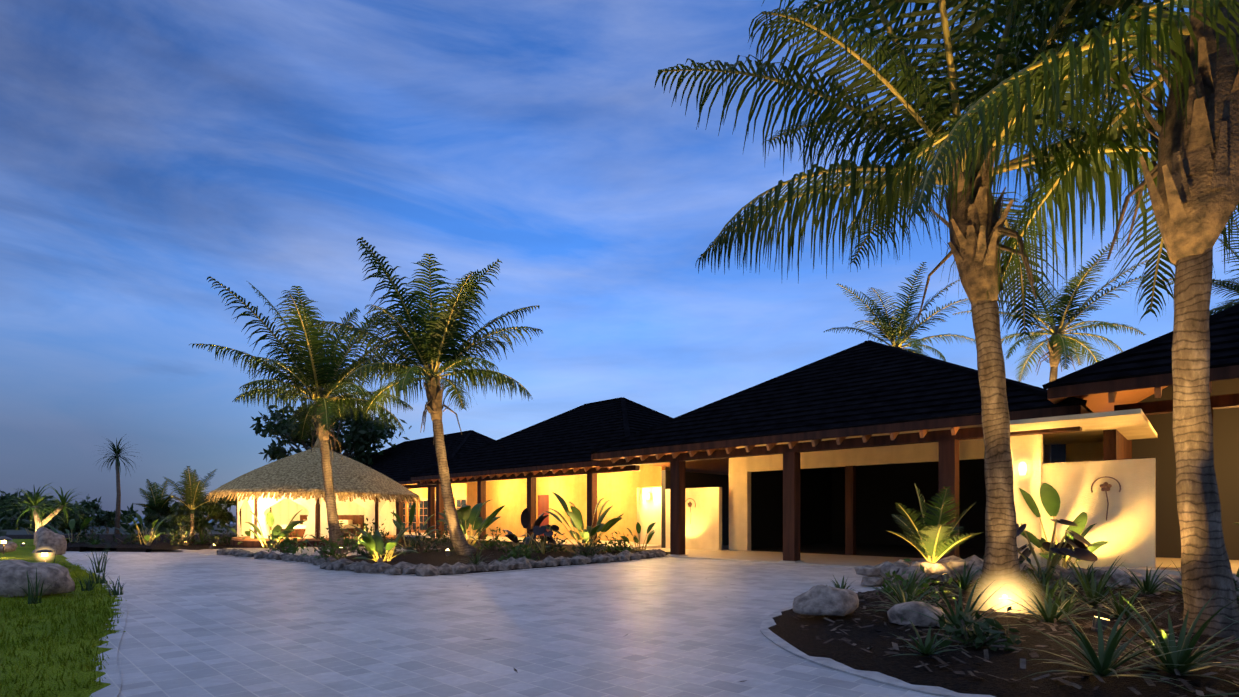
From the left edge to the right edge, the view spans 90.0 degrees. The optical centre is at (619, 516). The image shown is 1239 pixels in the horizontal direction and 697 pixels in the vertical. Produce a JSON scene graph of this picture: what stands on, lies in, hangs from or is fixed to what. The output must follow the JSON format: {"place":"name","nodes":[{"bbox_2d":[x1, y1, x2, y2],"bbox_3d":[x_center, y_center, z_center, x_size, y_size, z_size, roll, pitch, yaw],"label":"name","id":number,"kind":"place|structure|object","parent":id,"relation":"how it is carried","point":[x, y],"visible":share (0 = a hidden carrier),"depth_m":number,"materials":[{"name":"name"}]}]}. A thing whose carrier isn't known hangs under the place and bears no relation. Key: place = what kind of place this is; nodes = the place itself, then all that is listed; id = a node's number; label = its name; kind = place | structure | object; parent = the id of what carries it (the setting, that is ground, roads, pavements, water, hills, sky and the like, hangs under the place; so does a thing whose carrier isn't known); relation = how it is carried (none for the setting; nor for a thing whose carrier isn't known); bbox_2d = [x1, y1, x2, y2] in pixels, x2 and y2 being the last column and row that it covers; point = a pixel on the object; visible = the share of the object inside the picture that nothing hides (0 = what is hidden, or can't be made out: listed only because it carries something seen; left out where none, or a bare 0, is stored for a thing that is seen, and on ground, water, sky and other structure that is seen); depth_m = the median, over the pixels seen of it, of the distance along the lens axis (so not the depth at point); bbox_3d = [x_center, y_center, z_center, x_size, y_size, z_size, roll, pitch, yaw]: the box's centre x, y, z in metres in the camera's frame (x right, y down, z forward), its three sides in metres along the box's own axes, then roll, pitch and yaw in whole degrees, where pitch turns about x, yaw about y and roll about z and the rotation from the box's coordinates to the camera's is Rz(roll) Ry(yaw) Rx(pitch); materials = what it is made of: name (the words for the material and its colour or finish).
{"place":"outdoors","nodes":[
{"label":"outdoors","id":0,"kind":"place"},
{"bbox_2d":[0,538,127,696],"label":"lawn","id":1,"kind":"structure","parent":0,"point":[25,553],"depth_m":5.79,"materials":[{"name":"plant"}]},
{"bbox_2d":[0,536,12,553],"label":"path light","id":2,"kind":"object","parent":1,"relation":"on","point":[3,539],"visible":1,"depth_m":15.54,"materials":[{"name":"grey metal"}]},
{"bbox_2d":[0,527,74,596],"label":"boulders","id":3,"kind":"object","parent":1,"relation":"on","point":[12,571],"depth_m":8.33,"materials":[{"name":"stone"}]},
{"bbox_2d":[0,482,83,531],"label":"pandanus shrub","id":4,"kind":"object","parent":1,"relation":"on","point":[36,500],"visible":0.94,"depth_m":21.87,"materials":[{"name":"green plant"}]},
{"bbox_2d":[32,546,56,561],"bbox_3d":[-10.480,0.772,11.293,0.331,0.450,0.340,0,0,-1],"label":"path light","id":5,"kind":"object","parent":1,"relation":"on","point":[44,549],"visible":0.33,"depth_m":11.22,"materials":[{"name":"grey metal"}]},
{"bbox_2d":[13,546,124,603],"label":"grass tufts","id":6,"kind":"object","parent":1,"relation":"on","point":[32,599],"visible":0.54,"depth_m":8.67,"materials":[{"name":"green plant"}]},
{"bbox_2d":[0,492,137,526],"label":"tree","id":7,"kind":"object","parent":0,"point":[91,508],"visible":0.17,"depth_m":68.29,"materials":[{"name":"green plant"}]},
{"bbox_2d":[5,534,168,547],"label":"wall","id":8,"kind":"structure","parent":0,"point":[66,536],"depth_m":32.48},
{"bbox_2d":[32,505,62,544],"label":"tree trunk","id":9,"kind":"object","parent":8,"relation":"on","point":[45,520],"visible":0.62,"depth_m":21.93,"materials":[{"name":"plant"}]},
{"bbox_2d":[34,487,90,521],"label":"pandanus shrub","id":10,"kind":"object","parent":9,"relation":"attached to","point":[63,499],"visible":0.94,"depth_m":22.04,"materials":[{"name":"green plant"}]},
{"bbox_2d":[51,513,95,539],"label":"shrub","id":11,"kind":"object","parent":8,"relation":"on","point":[62,526],"visible":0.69,"depth_m":28.98,"materials":[{"name":"green plant"}]},
{"bbox_2d":[114,515,168,536],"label":"shrub","id":12,"kind":"object","parent":8,"relation":"on","point":[125,527],"visible":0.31,"depth_m":29.80,"materials":[{"name":"green plant"}]},
{"bbox_2d":[133,479,178,540],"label":"palm","id":13,"kind":"object","parent":8,"relation":"on","point":[157,494],"visible":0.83,"depth_m":26.34,"materials":[{"name":"green plant"}]},
{"bbox_2d":[142,501,205,538],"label":"shrub","id":14,"kind":"object","parent":8,"relation":"on","point":[149,520],"visible":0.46,"depth_m":25.90,"materials":[{"name":"green plant"}]},
{"bbox_2d":[1,516,235,550],"bbox_3d":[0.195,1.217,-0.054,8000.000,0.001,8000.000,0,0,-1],"label":"ground sheet","id":15,"kind":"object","parent":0,"point":[24,532],"depth_m":49.49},
{"bbox_2d":[0,488,55,529],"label":"tree","id":16,"kind":"object","parent":15,"relation":"on","point":[6,520],"visible":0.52,"depth_m":57.84,"materials":[{"name":"green plant"}]},
{"bbox_2d":[15,516,50,534],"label":"shrub","id":17,"kind":"object","parent":15,"relation":"on","point":[26,523],"visible":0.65,"depth_m":40.62,"materials":[{"name":"green plant"}]},
{"bbox_2d":[40,510,63,529],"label":"branch","id":18,"kind":"object","parent":15,"relation":"on","point":[54,517],"visible":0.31,"depth_m":53.44,"materials":[{"name":"green plant"}]},
{"bbox_2d":[93,509,122,533],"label":"shrub","id":19,"kind":"object","parent":15,"relation":"on","point":[103,517],"visible":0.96,"depth_m":42.79,"materials":[{"name":"green plant"}]},
{"bbox_2d":[96,434,141,533],"bbox_3d":[-30.102,-1.899,37.341,2.581,6.205,2.743,0,0,-1],"label":"palm tree","id":20,"kind":"object","parent":15,"relation":"on","point":[116,450],"depth_m":37.16,"materials":[{"name":"plant"}]},
{"bbox_2d":[120,514,137,530],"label":"shrub","id":21,"kind":"object","parent":15,"relation":"on","point":[125,520],"visible":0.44,"depth_m":50.77,"materials":[{"name":"green plant"}]},
{"bbox_2d":[250,392,411,464],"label":"tree","id":22,"kind":"object","parent":15,"relation":"on","point":[360,437],"visible":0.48,"depth_m":44.09,"materials":[{"name":"green plant"}]},
{"bbox_2d":[64,545,947,696],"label":"paved forecourt","id":23,"kind":"structure","parent":15,"relation":"on","point":[201,625],"depth_m":6.44,"materials":[{"name":"stone"}]},
{"bbox_2d":[62,554,127,696],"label":"lawn kerb","id":24,"kind":"structure","parent":23,"relation":"on","point":[112,676],"depth_m":5.31,"materials":[{"name":"concrete"}]},
{"bbox_2d":[216,548,336,565],"bbox_3d":[-9.626,1.098,17.210,6.869,0.298,0.638,0,0,38],"label":"island rock","id":25,"kind":"object","parent":23,"relation":"on","point":[310,559],"visible":0.81,"depth_m":16.97,"materials":[{"name":"stone"}]},
{"bbox_2d":[66,534,669,574],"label":"island bed","id":26,"kind":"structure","parent":23,"relation":"on","point":[439,558],"depth_m":19.43,"materials":[{"name":"soil"}]},
{"bbox_2d":[47,517,97,542],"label":"plant","id":27,"kind":"object","parent":26,"relation":"on","point":[72,523],"visible":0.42,"depth_m":24.19,"materials":[{"name":"plant"}]},
{"bbox_2d":[57,515,104,542],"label":"bush","id":28,"kind":"object","parent":26,"relation":"on","point":[83,538],"visible":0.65,"depth_m":23.97,"materials":[{"name":"green plant"}]},
{"bbox_2d":[112,526,158,543],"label":"bush","id":29,"kind":"object","parent":26,"relation":"on","point":[132,538],"visible":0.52,"depth_m":23.57,"materials":[{"name":"green plant"}]},
{"bbox_2d":[125,513,168,544],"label":"plant","id":30,"kind":"object","parent":26,"relation":"on","point":[146,537],"visible":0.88,"depth_m":22.98,"materials":[{"name":"plant"}]},
{"bbox_2d":[155,507,206,544],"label":"bush","id":31,"kind":"object","parent":26,"relation":"on","point":[181,539],"visible":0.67,"depth_m":22.96,"materials":[{"name":"green plant"}]},
{"bbox_2d":[161,466,223,543],"bbox_3d":[-16.309,-0.338,23.599,2.188,3.071,1.790,0,0,-1],"label":"palm","id":32,"kind":"object","parent":26,"relation":"on","point":[192,494],"visible":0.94,"depth_m":23.43,"materials":[{"name":"green plant"}]},
{"bbox_2d":[183,527,212,543],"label":"plant","id":33,"kind":"object","parent":26,"relation":"on","point":[202,541],"visible":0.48,"depth_m":23.63,"materials":[{"name":"green plant"}]},
{"bbox_2d":[166,494,235,541],"bbox_3d":[-16.452,-0.041,24.685,3.243,2.532,2.035,0,0,25],"label":"tree","id":34,"kind":"object","parent":26,"relation":"on","point":[216,512],"visible":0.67,"depth_m":24.39,"materials":[{"name":"green plant"}]},
{"bbox_2d":[194,520,242,544],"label":"bush","id":35,"kind":"object","parent":26,"relation":"on","point":[223,539],"visible":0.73,"depth_m":23.34,"materials":[{"name":"green plant"}]},
{"bbox_2d":[228,523,270,544],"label":"tropical plant","id":36,"kind":"object","parent":26,"relation":"on","point":[247,533],"visible":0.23,"depth_m":22.64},
{"bbox_2d":[245,510,306,547],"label":"tropical plant","id":37,"kind":"object","parent":26,"relation":"on","point":[270,520],"visible":0.77,"depth_m":20.67,"materials":[{"name":"green plant"}]},
{"bbox_2d":[253,528,312,554],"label":"island plant","id":38,"kind":"object","parent":26,"relation":"on","point":[292,549],"visible":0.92,"depth_m":17.66,"materials":[{"name":"green plant"}]},
{"bbox_2d":[189,276,412,552],"bbox_3d":[-9.051,-2.752,18.119,5.564,7.871,5.578,0,0,38],"label":"palm","id":39,"kind":"object","parent":26,"relation":"on","point":[320,374],"visible":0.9,"depth_m":17.53,"materials":[{"name":"green plant"}]},
{"bbox_2d":[205,438,420,547],"bbox_3d":[-11.876,-0.953,24.677,7.737,4.300,7.748,0,0,-1],"label":"gazebo","id":40,"kind":"object","parent":26,"relation":"on","point":[284,491],"visible":0.9,"depth_m":22.64,"materials":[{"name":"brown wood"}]},
{"bbox_2d":[301,529,359,559],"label":"island plant","id":41,"kind":"object","parent":26,"relation":"on","point":[324,552],"visible":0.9,"depth_m":15.27,"materials":[{"name":"green plant"}]},
{"bbox_2d":[319,519,374,550],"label":"shrub","id":42,"kind":"object","parent":26,"relation":"on","point":[351,543],"visible":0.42,"depth_m":19.34,"materials":[{"name":"green plant"}]},
{"bbox_2d":[356,516,394,543],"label":"bush","id":43,"kind":"object","parent":26,"relation":"on","point":[374,530],"visible":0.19,"depth_m":22.90,"materials":[{"name":"green plant"}]},
{"bbox_2d":[345,535,410,556],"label":"shrub","id":44,"kind":"object","parent":26,"relation":"on","point":[363,553],"visible":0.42,"depth_m":16.95,"materials":[{"name":"green plant"}]},
{"bbox_2d":[347,522,417,561],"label":"bright plant","id":45,"kind":"object","parent":26,"relation":"on","point":[375,543],"visible":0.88,"depth_m":14.43,"materials":[{"name":"green plant"}]},
{"bbox_2d":[387,502,438,549],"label":"island plant","id":46,"kind":"object","parent":26,"relation":"on","point":[399,524],"visible":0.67,"depth_m":19.22,"materials":[{"name":"green plant"}]},
{"bbox_2d":[396,526,453,552],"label":"shrub","id":47,"kind":"object","parent":26,"relation":"on","point":[424,544],"visible":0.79,"depth_m":18.29,"materials":[{"name":"green plant"}]},
{"bbox_2d":[312,237,542,555],"bbox_3d":[-4.892,-2.876,16.891,5.733,8.404,5.722,0,0,-1],"label":"palm","id":48,"kind":"object","parent":26,"relation":"on","point":[430,351],"visible":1,"depth_m":16.29,"materials":[{"name":"green plant"}]},
{"bbox_2d":[427,522,450,542],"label":"bush","id":49,"kind":"object","parent":26,"relation":"on","point":[444,539],"visible":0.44,"depth_m":24.57,"materials":[{"name":"green plant"}]},
{"bbox_2d":[437,499,504,545],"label":"heliconia plant","id":50,"kind":"object","parent":26,"relation":"on","point":[467,515],"visible":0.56,"depth_m":19.91,"materials":[{"name":"green plant"}]},
{"bbox_2d":[461,548,488,564],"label":"island plant","id":51,"kind":"object","parent":26,"relation":"on","point":[477,558],"visible":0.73,"depth_m":13.44,"materials":[{"name":"green plant"}]},
{"bbox_2d":[468,527,522,550],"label":"shrub","id":52,"kind":"object","parent":26,"relation":"on","point":[490,546],"visible":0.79,"depth_m":19.07,"materials":[{"name":"green plant"}]},
{"bbox_2d":[498,536,548,561],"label":"shrub","id":53,"kind":"object","parent":26,"relation":"on","point":[522,553],"visible":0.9,"depth_m":15.10,"materials":[{"name":"green plant"}]},
{"bbox_2d":[502,508,548,549],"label":"heliconia plant","id":54,"kind":"object","parent":26,"relation":"on","point":[525,520],"visible":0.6,"depth_m":18.14,"materials":[{"name":"green plant"}]},
{"bbox_2d":[520,524,558,553],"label":"plant","id":55,"kind":"object","parent":26,"relation":"on","point":[538,531],"visible":1,"depth_m":17.18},
{"bbox_2d":[517,533,573,552],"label":"shrub","id":56,"kind":"object","parent":26,"relation":"on","point":[554,547],"visible":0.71,"depth_m":18.53,"materials":[{"name":"green plant"}]},
{"bbox_2d":[542,492,622,547],"bbox_3d":[-1.236,0.140,19.301,2.740,1.841,2.793,0,0,-1],"label":"heliconia plant","id":57,"kind":"object","parent":26,"relation":"on","point":[575,515],"visible":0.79,"depth_m":19.06,"materials":[{"name":"green plant"}]},
{"bbox_2d":[568,534,606,556],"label":"shrub","id":58,"kind":"object","parent":26,"relation":"on","point":[587,551],"visible":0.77,"depth_m":16.41,"materials":[{"name":"green plant"}]},
{"bbox_2d":[587,531,642,551],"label":"shrub","id":59,"kind":"object","parent":26,"relation":"on","point":[619,547],"visible":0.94,"depth_m":18.74,"materials":[{"name":"green plant"}]},
{"bbox_2d":[620,522,655,550],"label":"heliconia plant","id":60,"kind":"object","parent":26,"relation":"on","point":[649,528],"visible":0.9,"depth_m":19.62,"materials":[{"name":"green plant"}]},
{"bbox_2d":[195,552,668,575],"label":"curb","id":61,"kind":"structure","parent":23,"relation":"on","point":[455,574],"depth_m":14.91,"materials":[{"name":"stone"}]},
{"bbox_2d":[320,549,665,575],"bbox_3d":[-2.050,1.081,15.093,9.330,0.359,3.339,0,0,-29],"label":"stone border","id":62,"kind":"object","parent":23,"relation":"on","point":[420,569],"visible":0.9,"depth_m":13.60,"materials":[{"name":"stone"}]},
{"bbox_2d":[760,586,994,696],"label":"bed kerb","id":63,"kind":"structure","parent":23,"relation":"on","point":[766,624],"depth_m":4.82,"materials":[{"name":"concrete"}]},
{"bbox_2d":[365,304,1238,588],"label":"villas","id":64,"kind":"object","parent":15,"relation":"on","point":[830,460],"visible":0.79,"depth_m":17.95,"materials":[{"name":"tile"}]},
{"bbox_2d":[824,262,975,360],"bbox_3d":[12.852,-4.804,28.481,6.439,12.009,7.007,0,0,-1],"label":"palm","id":65,"kind":"object","parent":15,"relation":"on","point":[889,331],"visible":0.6,"depth_m":27.52,"materials":[{"name":"green plant"}]},
{"bbox_2d":[768,582,1238,696],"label":"bed","id":66,"kind":"object","parent":15,"relation":"on","point":[788,628],"visible":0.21,"depth_m":5.04,"materials":[{"name":"soil"}]},
{"bbox_2d":[830,575,860,595],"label":"spiky plant","id":67,"kind":"object","parent":66,"relation":"on","point":[843,585],"visible":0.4,"depth_m":8.68,"materials":[{"name":"green plant"}]},
{"bbox_2d":[793,565,982,626],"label":"boulders","id":68,"kind":"object","parent":66,"relation":"on","point":[820,600],"visible":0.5,"depth_m":6.70,"materials":[{"name":"stone"}]},
{"bbox_2d":[864,565,953,622],"bbox_3d":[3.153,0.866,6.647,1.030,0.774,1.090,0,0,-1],"label":"spiky plant","id":69,"kind":"object","parent":66,"relation":"on","point":[910,591],"visible":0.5,"depth_m":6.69,"materials":[{"name":"green plant"}]},
{"bbox_2d":[874,558,951,601],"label":"shrub","id":70,"kind":"object","parent":66,"relation":"on","point":[904,585],"visible":0.56,"depth_m":8.24,"materials":[{"name":"green plant"}]},
{"bbox_2d":[888,618,962,656],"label":"spiky plant","id":71,"kind":"object","parent":66,"relation":"on","point":[927,649],"visible":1,"depth_m":4.89,"materials":[{"name":"green plant"}]},
{"bbox_2d":[941,574,949,585],"bbox_3d":[5.263,1.020,9.976,0.131,0.194,0.176,0,0,-1],"label":"rock","id":72,"kind":"object","parent":66,"relation":"on","point":[945,579],"visible":0.77,"depth_m":9.94,"materials":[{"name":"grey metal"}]},
{"bbox_2d":[654,0,1238,605],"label":"palm","id":73,"kind":"object","parent":66,"relation":"on","point":[978,222],"visible":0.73,"depth_m":7.01,"materials":[{"name":"green plant"}]},
{"bbox_2d":[893,578,1024,633],"bbox_3d":[3.192,0.845,5.784,1.073,0.548,1.072,0,0,-1],"label":"spiky plant","id":74,"kind":"object","parent":66,"relation":"on","point":[959,606],"visible":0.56,"depth_m":5.84,"materials":[{"name":"green plant"}]},
{"bbox_2d":[940,561,980,593],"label":"spiky plant","id":75,"kind":"object","parent":66,"relation":"on","point":[964,580],"visible":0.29,"depth_m":8.93,"materials":[{"name":"green plant"}]},
{"bbox_2d":[933,606,1022,650],"bbox_3d":[2.964,0.952,5.162,0.658,0.355,0.828,0,0,39],"label":"shrub","id":76,"kind":"object","parent":66,"relation":"on","point":[978,633],"visible":0.98,"depth_m":5.15,"materials":[{"name":"green plant"}]},
{"bbox_2d":[760,0,1238,638],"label":"palm","id":77,"kind":"object","parent":66,"relation":"on","point":[1194,196],"visible":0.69,"depth_m":5.48,"materials":[{"name":"green plant"}]},
{"bbox_2d":[994,590,1017,610],"bbox_3d":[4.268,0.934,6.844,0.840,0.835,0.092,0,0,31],"label":"garden light","id":78,"kind":"object","parent":66,"relation":"on","point":[1004,596],"visible":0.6,"depth_m":6.85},
{"bbox_2d":[966,555,1055,588],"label":"shrub","id":79,"kind":"object","parent":66,"relation":"on","point":[1023,572],"visible":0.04,"depth_m":9.35,"materials":[{"name":"green plant"}]},
{"bbox_2d":[792,579,1238,696],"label":"mulch chips","id":80,"kind":"object","parent":66,"relation":"on","point":[1149,681],"visible":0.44,"depth_m":5.39,"materials":[{"name":"brown wood"}]},
{"bbox_2d":[886,483,982,578],"bbox_3d":[5.332,0.249,10.657,1.406,1.656,1.438,0,0,11],"label":"young palm","id":81,"kind":"object","parent":80,"relation":"on","point":[934,539],"visible":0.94,"depth_m":10.43,"materials":[{"name":"green plant"}]},
{"bbox_2d":[854,555,1238,594],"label":"rock wall","id":82,"kind":"structure","parent":66,"relation":"on","point":[938,567],"depth_m":10.47,"materials":[{"name":"stone"}]},
{"bbox_2d":[1003,578,1090,627],"bbox_3d":[4.317,0.866,6.241,0.880,0.510,0.796,0,0,-1],"label":"spiky plant","id":83,"kind":"object","parent":66,"relation":"on","point":[1047,615],"visible":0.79,"depth_m":6.24,"materials":[{"name":"green plant"}]},
{"bbox_2d":[1021,565,1072,589],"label":"spiky plant","id":84,"kind":"object","parent":66,"relation":"on","point":[1036,574],"visible":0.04,"depth_m":9.16,"materials":[{"name":"green plant"}]},
{"bbox_2d":[1019,562,1081,596],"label":"spiky plant","id":85,"kind":"object","parent":66,"relation":"on","point":[1036,582],"visible":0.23,"depth_m":8.38,"materials":[{"name":"green plant"}]},
{"bbox_2d":[1017,578,1094,611],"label":"spiky plant","id":86,"kind":"object","parent":66,"relation":"on","point":[1054,589],"visible":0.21,"depth_m":6.85,"materials":[{"name":"green plant"}]},
{"bbox_2d":[1016,519,1097,578],"bbox_3d":[6.741,0.550,9.682,1.185,1.016,1.279,0,0,-43],"label":"leafy plant","id":87,"kind":"object","parent":66,"relation":"on","point":[1077,543],"visible":0.69,"depth_m":9.58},
{"bbox_2d":[1041,569,1082,592],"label":"spiky plant","id":88,"kind":"object","parent":66,"relation":"on","point":[1063,582],"visible":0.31,"depth_m":8.66,"materials":[{"name":"green plant"}]},
{"bbox_2d":[1019,483,1107,568],"bbox_3d":[8.454,0.225,11.917,1.485,1.771,2.260,0,0,39],"label":"plant","id":89,"kind":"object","parent":66,"relation":"on","point":[1050,497],"depth_m":11.49,"materials":[{"name":"green plant"}]},
{"bbox_2d":[1025,580,1103,619],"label":"spiky plant","id":90,"kind":"object","parent":66,"relation":"on","point":[1070,608],"visible":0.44,"depth_m":6.58,"materials":[{"name":"green plant"}]},
{"bbox_2d":[1029,555,1146,609],"bbox_3d":[5.638,0.762,7.544,1.354,0.680,1.200,0,0,-1],"label":"spiky plant","id":91,"kind":"object","parent":66,"relation":"on","point":[1092,593],"visible":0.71,"depth_m":7.44,"materials":[{"name":"green plant"}]},
{"bbox_2d":[1059,561,1123,585],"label":"spiky plant","id":92,"kind":"object","parent":66,"relation":"on","point":[1088,575],"visible":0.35,"depth_m":9.35,"materials":[{"name":"green plant"}]},
{"bbox_2d":[1092,616,1109,631],"bbox_3d":[4.464,1.023,5.745,0.139,0.188,0.130,0,0,-1],"label":"garden light","id":93,"kind":"object","parent":66,"relation":"on","point":[1105,622],"visible":0.56,"depth_m":5.71,"materials":[{"name":"grey metal"}]},
{"bbox_2d":[1018,595,1218,691],"bbox_3d":[3.276,0.828,4.185,1.099,0.563,1.096,0,0,-24],"label":"spiky plant","id":94,"kind":"object","parent":66,"relation":"on","point":[1102,663],"visible":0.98,"depth_m":4.17,"materials":[{"name":"green plant"}]},
{"bbox_2d":[1075,582,1169,621],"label":"spiky plant","id":95,"kind":"object","parent":66,"relation":"on","point":[1118,609],"visible":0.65,"depth_m":6.37,"materials":[{"name":"green plant"}]},
{"bbox_2d":[1110,564,1177,594],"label":"spiky plant","id":96,"kind":"object","parent":66,"relation":"on","point":[1150,587],"visible":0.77,"depth_m":8.33,"materials":[{"name":"green plant"}]},
{"bbox_2d":[1071,592,1238,685],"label":"spiky plant","id":97,"kind":"object","parent":66,"relation":"on","point":[1184,658],"visible":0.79,"depth_m":4.28,"materials":[{"name":"green plant"}]},
{"bbox_2d":[1155,560,1238,594],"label":"spiky plant","id":98,"kind":"object","parent":66,"relation":"on","point":[1180,586],"visible":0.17,"depth_m":8.33,"materials":[{"name":"green plant"}]},
{"bbox_2d":[1164,593,1238,696],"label":"spiky plant","id":99,"kind":"object","parent":66,"relation":"on","point":[1220,666],"visible":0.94,"depth_m":3.78,"materials":[{"name":"green plant"}]},
{"bbox_2d":[953,238,1164,381],"bbox_3d":[18.551,-4.999,26.321,6.715,12.397,6.980,0,0,-1],"label":"palm","id":100,"kind":"object","parent":15,"relation":"on","point":[1057,345],"visible":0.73,"depth_m":25.89,"materials":[{"name":"green plant"}]},
{"bbox_2d":[1136,209,1238,315],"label":"palm","id":101,"kind":"object","parent":15,"relation":"on","point":[1221,285],"visible":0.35,"depth_m":23.65,"materials":[{"name":"green plant"}]},
{"bbox_2d":[0,0,1238,515],"label":"sky","id":102,"kind":"structure","parent":0,"point":[151,150],"materials":[{"name":"blue"}]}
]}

